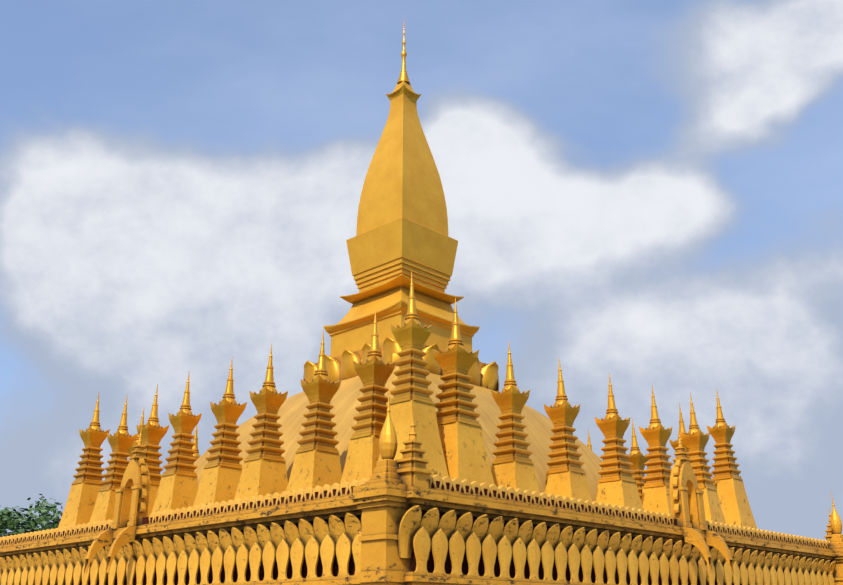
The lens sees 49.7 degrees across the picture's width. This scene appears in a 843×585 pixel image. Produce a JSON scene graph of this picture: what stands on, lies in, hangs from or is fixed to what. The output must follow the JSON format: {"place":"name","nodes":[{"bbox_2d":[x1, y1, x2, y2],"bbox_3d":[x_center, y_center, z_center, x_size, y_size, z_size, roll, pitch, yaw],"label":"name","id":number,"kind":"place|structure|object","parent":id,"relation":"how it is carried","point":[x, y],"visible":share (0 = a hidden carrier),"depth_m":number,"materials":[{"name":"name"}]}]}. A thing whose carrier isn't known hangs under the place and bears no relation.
{"place":"outdoors","nodes":[
{"label":"outdoors","id":0,"kind":"place"},
{"bbox_2d":[0,494,62,536],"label":"tree","id":1,"kind":"object","parent":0,"point":[14,525],"visible":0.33,"depth_m":117.06,"materials":[{"name":"green plant"}]},
{"bbox_2d":[0,0,842,539],"label":"sky","id":2,"kind":"structure","parent":0,"point":[644,194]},
{"label":"terrace paving","id":3,"kind":"structure","parent":0,"visible":0},
{"bbox_2d":[0,389,410,584],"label":"terrace wall","id":4,"kind":"structure","parent":3,"relation":"on","point":[378,501],"depth_m":41.58,"materials":[{"name":"gold metal"}]},
{"bbox_2d":[84,426,149,574],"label":"ornamental arch","id":5,"kind":"structure","parent":4,"relation":"attached to","point":[132,492],"depth_m":55.95,"materials":[{"name":"gold metal"}]},
{"bbox_2d":[128,408,143,456],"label":"stupa","id":6,"kind":"object","parent":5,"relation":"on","point":[132,448],"visible":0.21,"depth_m":77.44,"materials":[{"name":"gold metal"}]},
{"bbox_2d":[0,513,361,584],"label":"lotus petals","id":7,"kind":"object","parent":4,"relation":"on","point":[324,540],"visible":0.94,"depth_m":49.01,"materials":[{"name":"gold metal"}]},
{"bbox_2d":[0,484,364,584],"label":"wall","id":8,"kind":"structure","parent":4,"relation":"attached to","point":[335,569],"depth_m":48.07,"materials":[{"name":"gold metal"}]},
{"bbox_2d":[0,478,369,545],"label":"decorative cresting","id":9,"kind":"object","parent":4,"relation":"attached to","point":[270,497],"visible":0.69,"depth_m":50.45,"materials":[{"name":"gold paint"}]},
{"bbox_2d":[396,412,842,584],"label":"terrace wall","id":10,"kind":"structure","parent":3,"relation":"on","point":[413,472],"depth_m":45.03,"materials":[{"name":"gold metal"}]},
{"bbox_2d":[398,505,835,584],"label":"lotus petals","id":11,"kind":"object","parent":10,"relation":"on","point":[429,530],"visible":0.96,"depth_m":47.22,"materials":[{"name":"gold metal"}]},
{"bbox_2d":[411,480,828,584],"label":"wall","id":12,"kind":"structure","parent":10,"relation":"attached to","point":[448,567],"depth_m":46.44,"materials":[{"name":"gold metal"}]},
{"bbox_2d":[428,474,830,548],"bbox_3d":[16.557,14.360,56.796,0.190,0.710,47.628,-19,-27,41],"label":"decorative cresting","id":13,"kind":"object","parent":10,"relation":"attached to","point":[516,492],"visible":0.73,"depth_m":49.79,"materials":[{"name":"paint"}]},
{"bbox_2d":[670,428,733,574],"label":"ornamental arch","id":14,"kind":"structure","parent":10,"relation":"attached to","point":[687,500],"depth_m":56.47,"materials":[{"name":"gold metal"}]},
{"bbox_2d":[824,509,833,540],"bbox_3d":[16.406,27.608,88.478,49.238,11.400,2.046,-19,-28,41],"label":"stupa","id":15,"kind":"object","parent":3,"relation":"on","point":[828,536],"depth_m":73.19,"materials":[{"name":"gold metal"}]},
{"label":"terrace paving","id":16,"kind":"structure","parent":0,"visible":0},
{"bbox_2d":[58,393,109,527],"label":"stupa","id":17,"kind":"object","parent":16,"relation":"on","point":[86,485],"visible":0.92,"depth_m":73.19,"materials":[{"name":"gold metal"}]},
{"bbox_2d":[89,396,137,523],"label":"stupa","id":18,"kind":"object","parent":16,"relation":"on","point":[121,441],"visible":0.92,"depth_m":70.42,"materials":[{"name":"gold metal"}]},
{"bbox_2d":[136,384,168,516],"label":"stupa","id":19,"kind":"object","parent":16,"relation":"on","point":[153,432],"visible":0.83,"depth_m":68.01,"materials":[{"name":"gold metal"}]},
{"bbox_2d":[151,373,201,512],"bbox_3d":[-17.186,11.691,65.088,3.414,12.735,3.414,-19,-28,40],"label":"stupa","id":20,"kind":"object","parent":16,"relation":"on","point":[178,487],"visible":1,"depth_m":64.24,"materials":[{"name":"gold metal"}]},
{"bbox_2d":[192,425,199,458],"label":"stupa","id":21,"kind":"object","parent":16,"relation":"on","point":[196,455],"visible":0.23,"depth_m":81.40,"materials":[{"name":"gold metal"}]},
{"bbox_2d":[193,360,246,506],"bbox_3d":[-13.297,10.425,61.544,3.573,12.637,3.573,19,-27,-41],"label":"stupa","id":22,"kind":"object","parent":16,"relation":"on","point":[221,475],"visible":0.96,"depth_m":60.71,"materials":[{"name":"gold metal"}]},
{"bbox_2d":[234,343,287,500],"bbox_3d":[-9.988,9.293,58.462,3.525,12.612,3.525,-19,-27,42],"label":"stupa","id":23,"kind":"object","parent":16,"relation":"on","point":[263,472],"visible":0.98,"depth_m":57.58,"materials":[{"name":"gold metal"}]},
{"bbox_2d":[286,330,341,492],"bbox_3d":[-6.237,8.161,55.123,3.493,12.405,3.493,20,-28,-41],"label":"stupa","id":24,"kind":"object","parent":16,"relation":"on","point":[316,462],"visible":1,"depth_m":54.25,"materials":[{"name":"gold metal"}]},
{"bbox_2d":[340,308,395,484],"bbox_3d":[-2.744,6.857,51.997,3.488,12.671,3.488,-18,-28,39],"label":"stupa","id":25,"kind":"object","parent":16,"relation":"on","point":[374,371],"visible":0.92,"depth_m":51.30,"materials":[{"name":"gold metal"}]},
{"bbox_2d":[378,271,448,477],"bbox_3d":[-0.540,5.371,50.113,3.762,14.144,3.762,-18,-27,41],"label":"stupa","id":26,"kind":"object","parent":16,"relation":"on","point":[411,392],"visible":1,"depth_m":49.39,"materials":[{"name":"gold metal"}]},
{"bbox_2d":[432,298,493,485],"bbox_3d":[1.990,6.616,52.394,4.134,13.400,4.134,-18,-27,41],"label":"stupa","id":27,"kind":"object","parent":16,"relation":"on","point":[462,441],"visible":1,"depth_m":51.45,"materials":[{"name":"gold metal"}]},
{"bbox_2d":[491,343,539,493],"bbox_3d":[5.519,8.578,55.576,3.170,11.940,3.170,19,-27,-41],"label":"stupa","id":28,"kind":"object","parent":16,"relation":"on","point":[513,465],"visible":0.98,"depth_m":54.81,"materials":[{"name":"gold metal"}]},
{"bbox_2d":[544,358,591,502],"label":"stupa","id":29,"kind":"object","parent":16,"relation":"on","point":[565,474],"visible":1,"depth_m":58.52,"materials":[{"name":"gold metal"}]},
{"bbox_2d":[587,429,591,449],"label":"stupa","id":30,"kind":"object","parent":16,"relation":"on","point":[589,445],"visible":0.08,"depth_m":84.80,"materials":[{"name":"gold metal"}]},
{"bbox_2d":[595,374,643,510],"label":"stupa","id":31,"kind":"object","parent":16,"relation":"on","point":[617,484],"visible":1,"depth_m":62.50,"materials":[{"name":"gold metal"}]},
{"bbox_2d":[627,418,647,501],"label":"stupa","id":32,"kind":"object","parent":16,"relation":"on","point":[637,459],"visible":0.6,"depth_m":80.28,"materials":[{"name":"gold metal"}]},
{"bbox_2d":[639,387,672,514],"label":"stupa","id":33,"kind":"object","parent":16,"relation":"on","point":[656,486],"visible":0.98,"depth_m":66.63,"materials":[{"name":"gold metal"}]},
{"bbox_2d":[669,403,688,457],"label":"stupa","id":34,"kind":"object","parent":16,"relation":"on","point":[674,445],"visible":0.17,"depth_m":78.11,"materials":[{"name":"gold metal"}]},
{"bbox_2d":[679,392,725,523],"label":"stupa","id":35,"kind":"object","parent":16,"relation":"on","point":[695,439],"visible":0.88,"depth_m":71.02,"materials":[{"name":"gold metal"}]},
{"bbox_2d":[706,392,757,528],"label":"stupa","id":36,"kind":"object","parent":16,"relation":"on","point":[728,484],"visible":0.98,"depth_m":73.98,"materials":[{"name":"gold metal"}]},
{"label":"third terrace plinth","id":37,"kind":"object","parent":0,"visible":0},
{"bbox_2d":[194,366,602,501],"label":"great dome","id":38,"kind":"structure","parent":37,"relation":"on","point":[293,409],"depth_m":68.09,"materials":[{"name":"gold metal"}]},
{"bbox_2d":[303,336,499,391],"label":"lotus petals","id":39,"kind":"object","parent":38,"relation":"on","point":[481,374],"visible":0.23,"depth_m":73.45,"materials":[{"name":"gold metal"}]},
{"bbox_2d":[324,217,479,357],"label":"stepped base","id":40,"kind":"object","parent":39,"relation":"on","point":[386,259],"depth_m":77.59,"materials":[{"name":"gold metal"}]},
{"bbox_2d":[356,80,447,235],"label":"stupa spire","id":41,"kind":"structure","parent":40,"relation":"on","point":[402,178],"depth_m":81.99,"materials":[{"name":"gold metal"}]},
{"bbox_2d":[397,23,409,83],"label":"finial","id":42,"kind":"object","parent":41,"relation":"on","point":[403,75],"visible":0.94,"depth_m":87.91,"materials":[{"name":"gold metal"}]}
]}

